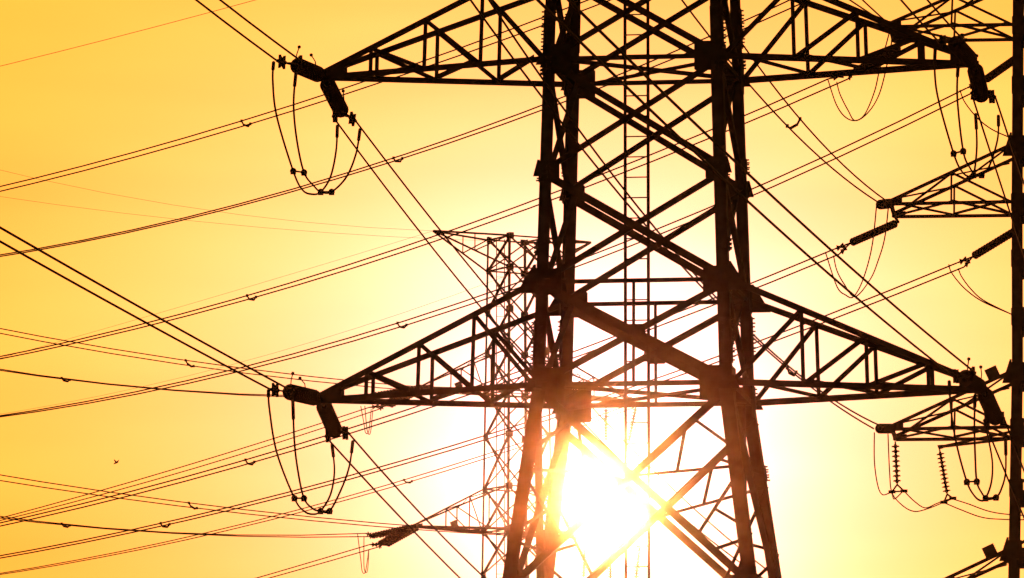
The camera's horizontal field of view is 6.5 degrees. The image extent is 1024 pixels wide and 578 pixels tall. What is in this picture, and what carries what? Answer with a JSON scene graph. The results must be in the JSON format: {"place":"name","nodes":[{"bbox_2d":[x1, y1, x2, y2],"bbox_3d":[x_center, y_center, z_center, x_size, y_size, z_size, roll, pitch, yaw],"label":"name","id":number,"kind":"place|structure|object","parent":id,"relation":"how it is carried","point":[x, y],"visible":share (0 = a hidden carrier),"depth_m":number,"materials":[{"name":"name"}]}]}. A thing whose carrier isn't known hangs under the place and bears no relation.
{"place":"outdoors","nodes":[
{"label":"outdoors","id":0,"kind":"place"},
{"bbox_2d":[2,0,254,65],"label":"power cable","id":1,"kind":"object","parent":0,"point":[130,33],"visible":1,"depth_m":356.06,"materials":[{"name":"metal"}]},
{"bbox_2d":[0,0,588,186],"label":"power cable","id":2,"kind":"object","parent":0,"point":[257,115],"visible":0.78,"depth_m":346.94,"materials":[{"name":"metal"}]},
{"bbox_2d":[0,0,610,191],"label":"power cable","id":3,"kind":"object","parent":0,"point":[272,116],"visible":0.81,"depth_m":345.63,"materials":[{"name":"metal"}]},
{"bbox_2d":[0,0,788,254],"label":"power cable","id":4,"kind":"object","parent":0,"point":[358,168],"visible":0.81,"depth_m":337.37,"materials":[{"name":"metal"}]},
{"bbox_2d":[0,4,799,256],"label":"power cable","id":5,"kind":"object","parent":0,"point":[349,174],"visible":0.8,"depth_m":339.11,"materials":[{"name":"metal"}]},
{"bbox_2d":[0,0,1023,577],"label":"sky","id":6,"kind":"structure","parent":0,"point":[98,101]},
{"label":"cable spacer","id":7,"kind":"object","parent":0,"visible":0},
{"bbox_2d":[0,333,613,400],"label":"power cable","id":8,"kind":"object","parent":7,"relation":"attached to","point":[233,371],"visible":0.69,"depth_m":438.08,"materials":[{"name":"metal"}]},
{"bbox_2d":[0,328,631,397],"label":"power cable","id":9,"kind":"object","parent":7,"relation":"attached to","point":[247,368],"visible":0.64,"depth_m":438.62,"materials":[{"name":"metal"}]},
{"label":"cable spacer","id":10,"kind":"object","parent":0,"visible":0},
{"bbox_2d":[0,480,623,540],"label":"power cable","id":11,"kind":"object","parent":10,"relation":"attached to","point":[285,517],"visible":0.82,"depth_m":440.18,"materials":[{"name":"metal"}]},
{"bbox_2d":[0,474,627,537],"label":"power cable","id":12,"kind":"object","parent":10,"relation":"attached to","point":[284,513],"visible":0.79,"depth_m":440.28,"materials":[{"name":"metal"}]},
{"bbox_3d":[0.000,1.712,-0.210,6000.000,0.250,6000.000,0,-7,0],"label":"ground","id":13,"kind":"structure","parent":0,"visible":0},
{"bbox_2d":[415,230,630,577],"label":"transmission tower","id":14,"kind":"structure","parent":13,"relation":"on","point":[508,485],"depth_m":452.31,"materials":[{"name":"metal"}]},
{"bbox_2d":[2,170,428,230],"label":"earth wire","id":15,"kind":"object","parent":14,"relation":"attached to","point":[224,212],"visible":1,"depth_m":443.25,"materials":[{"name":"metal"}]},
{"bbox_2d":[2,231,431,357],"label":"earth wire","id":16,"kind":"object","parent":14,"relation":"attached to","point":[228,292],"visible":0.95,"depth_m":464.97,"materials":[{"name":"metal"}]},
{"bbox_2d":[0,196,523,241],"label":"earth wire","id":17,"kind":"object","parent":14,"relation":"attached to","point":[260,227],"visible":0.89,"depth_m":442.88,"materials":[{"name":"metal"}]},
{"bbox_2d":[3,266,530,413],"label":"earth wire","id":18,"kind":"object","parent":14,"relation":"attached to","point":[268,354],"visible":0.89,"depth_m":477.44,"materials":[{"name":"metal"}]},
{"bbox_2d":[0,408,620,573],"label":"power cable","id":19,"kind":"object","parent":14,"relation":"attached to","point":[278,514],"visible":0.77,"depth_m":480.12,"materials":[{"name":"metal"}]},
{"bbox_2d":[0,408,632,574],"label":"power cable","id":20,"kind":"object","parent":14,"relation":"attached to","point":[289,515],"visible":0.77,"depth_m":479.94,"materials":[{"name":"metal"}]},
{"bbox_2d":[366,524,419,538],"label":"insulator string","id":21,"kind":"object","parent":14,"relation":"attached to","point":[386,532],"visible":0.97,"depth_m":447.67,"materials":[{"name":"ceramic"}]},
{"bbox_2d":[0,516,365,535],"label":"power cable","id":22,"kind":"object","parent":21,"relation":"attached to","point":[192,533],"visible":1,"depth_m":440.86,"materials":[{"name":"metal"}]},
{"bbox_2d":[0,517,368,537],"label":"power cable","id":23,"kind":"object","parent":21,"relation":"attached to","point":[187,533],"visible":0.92,"depth_m":440.05,"materials":[{"name":"metal"}]},
{"bbox_2d":[369,528,418,548],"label":"insulator string","id":24,"kind":"object","parent":14,"relation":"attached to","point":[391,540],"visible":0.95,"depth_m":450.19,"materials":[{"name":"ceramic"}]},
{"bbox_2d":[256,544,368,577],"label":"power cable","id":25,"kind":"object","parent":24,"relation":"attached to","point":[311,561],"visible":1,"depth_m":455.23,"materials":[{"name":"metal"}]},
{"bbox_2d":[269,547,377,577],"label":"power cable","id":26,"kind":"object","parent":24,"relation":"attached to","point":[322,562],"visible":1,"depth_m":455.06,"materials":[{"name":"metal"}]},
{"bbox_2d":[369,389,423,410],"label":"insulator string","id":27,"kind":"object","parent":14,"relation":"attached to","point":[380,407],"visible":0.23,"depth_m":451.88,"materials":[{"name":"ceramic"}]},
{"bbox_2d":[1,407,368,517],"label":"power cable","id":28,"kind":"object","parent":27,"relation":"attached to","point":[178,467],"visible":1,"depth_m":465.52,"materials":[{"name":"metal"}]},
{"bbox_2d":[0,409,377,520],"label":"power cable","id":29,"kind":"object","parent":27,"relation":"attached to","point":[185,470],"visible":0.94,"depth_m":465.67,"materials":[{"name":"metal"}]},
{"bbox_2d":[375,385,426,392],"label":"insulator string","id":30,"kind":"object","parent":14,"relation":"attached to","point":[390,390],"visible":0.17,"depth_m":448.77,"materials":[{"name":"ceramic"}]},
{"bbox_2d":[0,369,283,396],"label":"power cable","id":31,"kind":"object","parent":30,"relation":"attached to","point":[135,386],"visible":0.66,"depth_m":438.80,"materials":[{"name":"metal"}]},
{"bbox_2d":[581,547,587,576],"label":"insulator string","id":32,"kind":"object","parent":14,"relation":"hanging from","point":[583,565],"visible":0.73,"depth_m":454.12,"materials":[{"name":"ceramic"}]},
{"bbox_2d":[603,408,608,440],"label":"insulator string","id":33,"kind":"object","parent":14,"relation":"hanging from","point":[605,424],"visible":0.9,"depth_m":454.98,"materials":[{"name":"ceramic"}]},
{"bbox_2d":[607,547,613,577],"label":"insulator string","id":34,"kind":"object","parent":14,"relation":"hanging from","point":[610,568],"visible":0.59,"depth_m":454.11,"materials":[{"name":"ceramic"}]},
{"bbox_2d":[627,408,637,441],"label":"insulator string","id":35,"kind":"object","parent":14,"relation":"attached to","point":[632,425],"visible":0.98,"depth_m":454.99,"materials":[{"name":"ceramic"}]},
{"bbox_2d":[633,544,642,577],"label":"insulator string","id":36,"kind":"object","parent":14,"relation":"hanging from","point":[637,561],"visible":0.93,"depth_m":454.14,"materials":[{"name":"ceramic"}]},
{"bbox_2d":[320,0,987,577],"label":"transmission tower","id":37,"kind":"structure","parent":13,"relation":"on","point":[568,400],"depth_m":225.90,"materials":[{"name":"metal"}]},
{"bbox_2d":[270,372,321,405],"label":"insulator string","id":38,"kind":"object","parent":37,"relation":"attached to","point":[306,395],"visible":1,"depth_m":224.90,"materials":[{"name":"ceramic"}]},
{"bbox_2d":[0,240,270,389],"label":"power cable","id":39,"kind":"object","parent":38,"relation":"attached to","point":[114,305],"visible":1,"depth_m":201.81,"materials":[{"name":"metal"}]},
{"bbox_2d":[267,389,334,514],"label":"jumper cable","id":40,"kind":"object","parent":39,"relation":"hanging from","point":[331,446],"visible":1,"depth_m":227.09,"materials":[{"name":"metal"}]},
{"bbox_2d":[291,495,306,501],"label":"cable spacer","id":41,"kind":"object","parent":40,"relation":"attached to","point":[295,498],"visible":1,"depth_m":227.22,"materials":[{"name":"metal"}]},
{"bbox_2d":[0,226,293,392],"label":"power cable","id":42,"kind":"object","parent":38,"relation":"attached to","point":[124,298],"visible":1,"depth_m":199.60,"materials":[{"name":"metal"}]},
{"bbox_2d":[291,399,354,513],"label":"jumper cable","id":43,"kind":"object","parent":38,"relation":"hanging from","point":[294,442],"visible":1,"depth_m":226.82,"materials":[{"name":"metal"}]},
{"bbox_2d":[277,45,324,81],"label":"insulator string","id":44,"kind":"object","parent":37,"relation":"attached to","point":[310,71],"visible":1,"depth_m":225.71,"materials":[{"name":"ceramic"}]},
{"bbox_2d":[195,0,277,61],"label":"power cable","id":45,"kind":"object","parent":44,"relation":"attached to","point":[236,30],"visible":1,"depth_m":218.82,"materials":[{"name":"metal"}]},
{"bbox_2d":[271,61,338,194],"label":"jumper cable","id":46,"kind":"object","parent":45,"relation":"hanging from","point":[278,123],"visible":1,"depth_m":228.05,"materials":[{"name":"metal"}]},
{"bbox_2d":[290,168,306,175],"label":"cable spacer","id":47,"kind":"object","parent":46,"relation":"attached to","point":[303,173],"visible":1,"depth_m":228.15,"materials":[{"name":"metal"}]},
{"bbox_2d":[219,0,302,61],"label":"power cable","id":48,"kind":"object","parent":44,"relation":"attached to","point":[258,29],"visible":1,"depth_m":218.45,"materials":[{"name":"metal"}]},
{"bbox_2d":[316,396,349,442],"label":"insulator string","id":49,"kind":"object","parent":37,"relation":"attached to","point":[333,427],"visible":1,"depth_m":229.23,"materials":[{"name":"ceramic"}]},
{"bbox_2d":[329,441,460,577],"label":"power cable","id":50,"kind":"object","parent":49,"relation":"attached to","point":[402,519],"visible":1,"depth_m":242.39,"materials":[{"name":"metal"}]},
{"bbox_2d":[349,434,485,577],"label":"power cable","id":51,"kind":"object","parent":49,"relation":"attached to","point":[417,510],"visible":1,"depth_m":241.68,"materials":[{"name":"metal"}]},
{"bbox_2d":[320,74,356,125],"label":"insulator string","id":52,"kind":"object","parent":37,"relation":"attached to","point":[335,98],"visible":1,"depth_m":230.33,"materials":[{"name":"ceramic"}]},
{"bbox_2d":[293,71,361,193],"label":"jumper cable","id":53,"kind":"object","parent":52,"relation":"hanging from","point":[295,130],"visible":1,"depth_m":227.95,"materials":[{"name":"metal"}]},
{"bbox_2d":[336,121,762,577],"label":"power cable","id":54,"kind":"object","parent":52,"relation":"attached to","point":[431,246],"visible":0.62,"depth_m":250.55,"materials":[{"name":"metal"}]},
{"bbox_2d":[356,122,764,567],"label":"power cable","id":55,"kind":"object","parent":52,"relation":"attached to","point":[493,295],"visible":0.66,"depth_m":253.38,"materials":[{"name":"metal"}]},
{"bbox_2d":[470,0,873,428],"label":"power cable","id":56,"kind":"object","parent":37,"relation":"attached to","point":[571,135],"visible":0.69,"depth_m":216.23,"materials":[{"name":"metal"}]},
{"bbox_2d":[488,0,883,427],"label":"power cable","id":57,"kind":"object","parent":37,"relation":"attached to","point":[588,142],"visible":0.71,"depth_m":216.12,"materials":[{"name":"metal"}]},
{"bbox_2d":[681,0,877,201],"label":"power cable","id":58,"kind":"object","parent":37,"relation":"attached to","point":[769,107],"visible":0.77,"depth_m":268.18,"materials":[{"name":"metal"}]},
{"bbox_2d":[743,44,887,201],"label":"power cable","id":59,"kind":"object","parent":37,"relation":"attached to","point":[816,137],"visible":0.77,"depth_m":272.39,"materials":[{"name":"metal"}]},
{"bbox_2d":[938,33,978,66],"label":"insulator string","id":60,"kind":"object","parent":37,"relation":"attached to","point":[964,53],"visible":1,"depth_m":223.39,"materials":[{"name":"ceramic"}]},
{"bbox_2d":[900,0,938,41],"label":"power cable","id":61,"kind":"object","parent":60,"relation":"attached to","point":[919,20],"visible":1,"depth_m":217.24,"materials":[{"name":"metal"}]},
{"bbox_2d":[926,0,963,40],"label":"power cable","id":62,"kind":"object","parent":60,"relation":"attached to","point":[944,19],"visible":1,"depth_m":217.37,"materials":[{"name":"metal"}]},
{"bbox_2d":[953,357,986,393],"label":"insulator string","id":63,"kind":"object","parent":37,"relation":"attached to","point":[971,381],"visible":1,"depth_m":222.24,"materials":[{"name":"ceramic"}]},
{"bbox_2d":[536,0,953,376],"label":"power cable","id":64,"kind":"object","parent":63,"relation":"attached to","point":[573,35],"visible":1,"depth_m":163.39,"materials":[{"name":"metal"}]},
{"bbox_2d":[567,0,975,373],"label":"power cable","id":65,"kind":"object","parent":63,"relation":"attached to","point":[619,50],"visible":1,"depth_m":163.09,"materials":[{"name":"metal"}]},
{"bbox_2d":[967,64,995,102],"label":"insulator string","id":66,"kind":"object","parent":37,"relation":"hanging from","point":[980,92],"visible":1,"depth_m":227.84,"materials":[{"name":"ceramic"}]},
{"bbox_2d":[933,47,977,178],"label":"jumper cable","id":67,"kind":"object","parent":66,"relation":"hanging from","point":[942,115],"visible":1,"depth_m":225.80,"materials":[{"name":"metal"}]},
{"bbox_2d":[950,148,965,156],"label":"cable spacer","id":68,"kind":"object","parent":67,"relation":"attached to","point":[954,153],"visible":1,"depth_m":225.99,"materials":[{"name":"metal"}]},
{"bbox_2d":[956,61,999,176],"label":"jumper cable","id":69,"kind":"object","parent":66,"relation":"hanging from","point":[958,113],"visible":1,"depth_m":225.55,"materials":[{"name":"metal"}]},
{"bbox_2d":[973,101,1023,256],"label":"power cable","id":70,"kind":"object","parent":66,"relation":"attached to","point":[998,178],"visible":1,"depth_m":236.54,"materials":[{"name":"metal"}]},
{"bbox_2d":[995,97,1023,184],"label":"power cable","id":71,"kind":"object","parent":66,"relation":"attached to","point":[996,100],"visible":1,"depth_m":233.30,"materials":[{"name":"metal"}]},
{"bbox_2d":[977,388,1004,426],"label":"insulator string","id":72,"kind":"object","parent":37,"relation":"attached to","point":[993,412],"visible":1,"depth_m":226.68,"materials":[{"name":"ceramic"}]},
{"bbox_2d":[947,380,992,501],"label":"jumper cable","id":73,"kind":"object","parent":72,"relation":"hanging from","point":[952,421],"visible":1,"depth_m":224.40,"materials":[{"name":"metal"}]},
{"bbox_2d":[964,478,979,484],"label":"cable spacer","id":74,"kind":"object","parent":73,"relation":"attached to","point":[968,482],"visible":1,"depth_m":224.76,"materials":[{"name":"metal"}]},
{"bbox_2d":[973,394,1007,499],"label":"jumper cable","id":75,"kind":"object","parent":72,"relation":"hanging from","point":[974,429],"visible":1,"depth_m":224.47,"materials":[{"name":"metal"}]},
{"bbox_2d":[982,494,998,501],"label":"cable spacer","id":76,"kind":"object","parent":75,"relation":"attached to","point":[996,496],"visible":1,"depth_m":225.93,"materials":[{"name":"metal"}]},
{"bbox_2d":[987,427,1023,518],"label":"power cable","id":77,"kind":"object","parent":72,"relation":"attached to","point":[990,436],"visible":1,"depth_m":234.00,"materials":[{"name":"metal"}]},
{"bbox_2d":[1005,419,1023,471],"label":"power cable","id":78,"kind":"object","parent":72,"relation":"attached to","point":[1014,445],"visible":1,"depth_m":231.26,"materials":[{"name":"metal"}]},
{"bbox_2d":[890,0,1023,577],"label":"transmission tower","id":79,"kind":"structure","parent":13,"relation":"on","point":[1011,554],"depth_m":301.34,"materials":[{"name":"metal"}]},
{"bbox_2d":[828,40,901,79],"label":"insulator string","id":80,"kind":"object","parent":79,"relation":"attached to","point":[893,51],"visible":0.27,"depth_m":305.68,"materials":[{"name":"ceramic"}]},
{"bbox_2d":[0,78,827,356],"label":"power cable","id":81,"kind":"object","parent":80,"relation":"attached to","point":[399,247],"visible":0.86,"depth_m":332.60,"materials":[{"name":"metal"}]},
{"bbox_2d":[0,78,847,358],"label":"power cable","id":82,"kind":"object","parent":80,"relation":"attached to","point":[420,245],"visible":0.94,"depth_m":332.01,"materials":[{"name":"metal"}]},
{"bbox_2d":[828,34,889,120],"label":"jumper cable","id":83,"kind":"object","parent":80,"relation":"hanging from","point":[871,98],"visible":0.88,"depth_m":303.67,"materials":[{"name":"metal"}]},
{"bbox_2d":[836,35,892,119],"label":"jumper cable","id":84,"kind":"object","parent":80,"relation":"hanging from","point":[878,94],"visible":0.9,"depth_m":303.28,"materials":[{"name":"metal"}]},
{"bbox_2d":[833,217,899,254],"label":"insulator string","id":85,"kind":"object","parent":79,"relation":"attached to","point":[867,235],"visible":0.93,"depth_m":305.67,"materials":[{"name":"ceramic"}]},
{"bbox_2d":[0,249,832,522],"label":"power cable","id":86,"kind":"object","parent":85,"relation":"attached to","point":[372,420],"visible":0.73,"depth_m":335.79,"materials":[{"name":"metal"}]},
{"bbox_2d":[0,254,838,526],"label":"power cable","id":87,"kind":"object","parent":85,"relation":"attached to","point":[385,421],"visible":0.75,"depth_m":333.87,"materials":[{"name":"metal"}]},
{"bbox_2d":[875,423,895,433],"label":"insulator string","id":88,"kind":"object","parent":79,"relation":"attached to","point":[889,429],"visible":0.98,"depth_m":298.38,"materials":[{"name":"ceramic"}]},
{"bbox_2d":[877,198,894,209],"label":"insulator string","id":89,"kind":"object","parent":79,"relation":"attached to","point":[882,204],"visible":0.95,"depth_m":298.92,"materials":[{"name":"ceramic"}]},
{"bbox_2d":[825,202,876,297],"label":"jumper cable","id":90,"kind":"object","parent":89,"relation":"hanging from","point":[868,259],"visible":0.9,"depth_m":301.59,"materials":[{"name":"metal"}]},
{"bbox_2d":[833,202,888,296],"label":"jumper cable","id":91,"kind":"object","parent":89,"relation":"hanging from","point":[877,260],"visible":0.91,"depth_m":301.58,"materials":[{"name":"metal"}]},
{"bbox_2d":[888,441,907,492],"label":"insulator string","id":92,"kind":"object","parent":79,"relation":"hanging from","point":[896,461],"visible":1,"depth_m":303.17,"materials":[{"name":"ceramic"}]},
{"bbox_2d":[874,432,903,499],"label":"jumper cable","id":93,"kind":"object","parent":92,"relation":"hanging from","point":[876,475],"visible":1,"depth_m":299.92,"materials":[{"name":"metal"}]},
{"bbox_2d":[937,449,955,503],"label":"insulator string","id":94,"kind":"object","parent":79,"relation":"hanging from","point":[943,474],"visible":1,"depth_m":302.03,"materials":[{"name":"ceramic"}]},
{"bbox_2d":[887,434,943,511],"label":"jumper cable","id":95,"kind":"object","parent":94,"relation":"hanging from","point":[890,484],"visible":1,"depth_m":299.56,"materials":[{"name":"metal"}]},
{"bbox_2d":[947,504,1023,519],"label":"jumper cable","id":96,"kind":"object","parent":94,"relation":"hanging from","point":[980,516],"visible":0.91,"depth_m":302.43,"materials":[{"name":"metal"}]},
{"bbox_2d":[956,500,1021,515],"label":"jumper cable","id":97,"kind":"object","parent":94,"relation":"hanging from","point":[983,509],"visible":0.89,"depth_m":302.68,"materials":[{"name":"metal"}]},
{"bbox_2d":[956,228,1011,266],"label":"insulator string","id":98,"kind":"object","parent":79,"relation":"attached to","point":[990,245],"visible":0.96,"depth_m":305.75,"materials":[{"name":"ceramic"}]},
{"bbox_2d":[0,263,956,555],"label":"power cable","id":99,"kind":"object","parent":98,"relation":"attached to","point":[458,443],"visible":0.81,"depth_m":336.31,"materials":[{"name":"metal"}]},
{"bbox_2d":[0,266,963,558],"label":"power cable","id":100,"kind":"object","parent":98,"relation":"attached to","point":[462,446],"visible":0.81,"depth_m":337.08,"materials":[{"name":"metal"}]},
{"bbox_2d":[948,264,1009,313],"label":"jumper cable","id":101,"kind":"object","parent":98,"relation":"hanging from","point":[973,295],"visible":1,"depth_m":305.53,"materials":[{"name":"metal"}]},
{"bbox_2d":[958,268,1010,314],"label":"jumper cable","id":102,"kind":"object","parent":98,"relation":"hanging from","point":[975,293],"visible":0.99,"depth_m":305.75,"materials":[{"name":"metal"}]},
{"bbox_2d":[965,57,1011,89],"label":"insulator string","id":103,"kind":"object","parent":79,"relation":"attached to","point":[997,71],"visible":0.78,"depth_m":306.32,"materials":[{"name":"ceramic"}]},
{"bbox_2d":[0,88,965,415],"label":"power cable","id":104,"kind":"object","parent":103,"relation":"attached to","point":[494,290],"visible":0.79,"depth_m":335.74,"materials":[{"name":"metal"}]},
{"bbox_2d":[0,93,970,416],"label":"power cable","id":105,"kind":"object","parent":103,"relation":"attached to","point":[482,299],"visible":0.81,"depth_m":336.43,"materials":[{"name":"metal"}]},
{"bbox_2d":[959,90,1006,136],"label":"jumper cable","id":106,"kind":"object","parent":103,"relation":"hanging from","point":[978,118],"visible":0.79,"depth_m":306.28,"materials":[{"name":"metal"}]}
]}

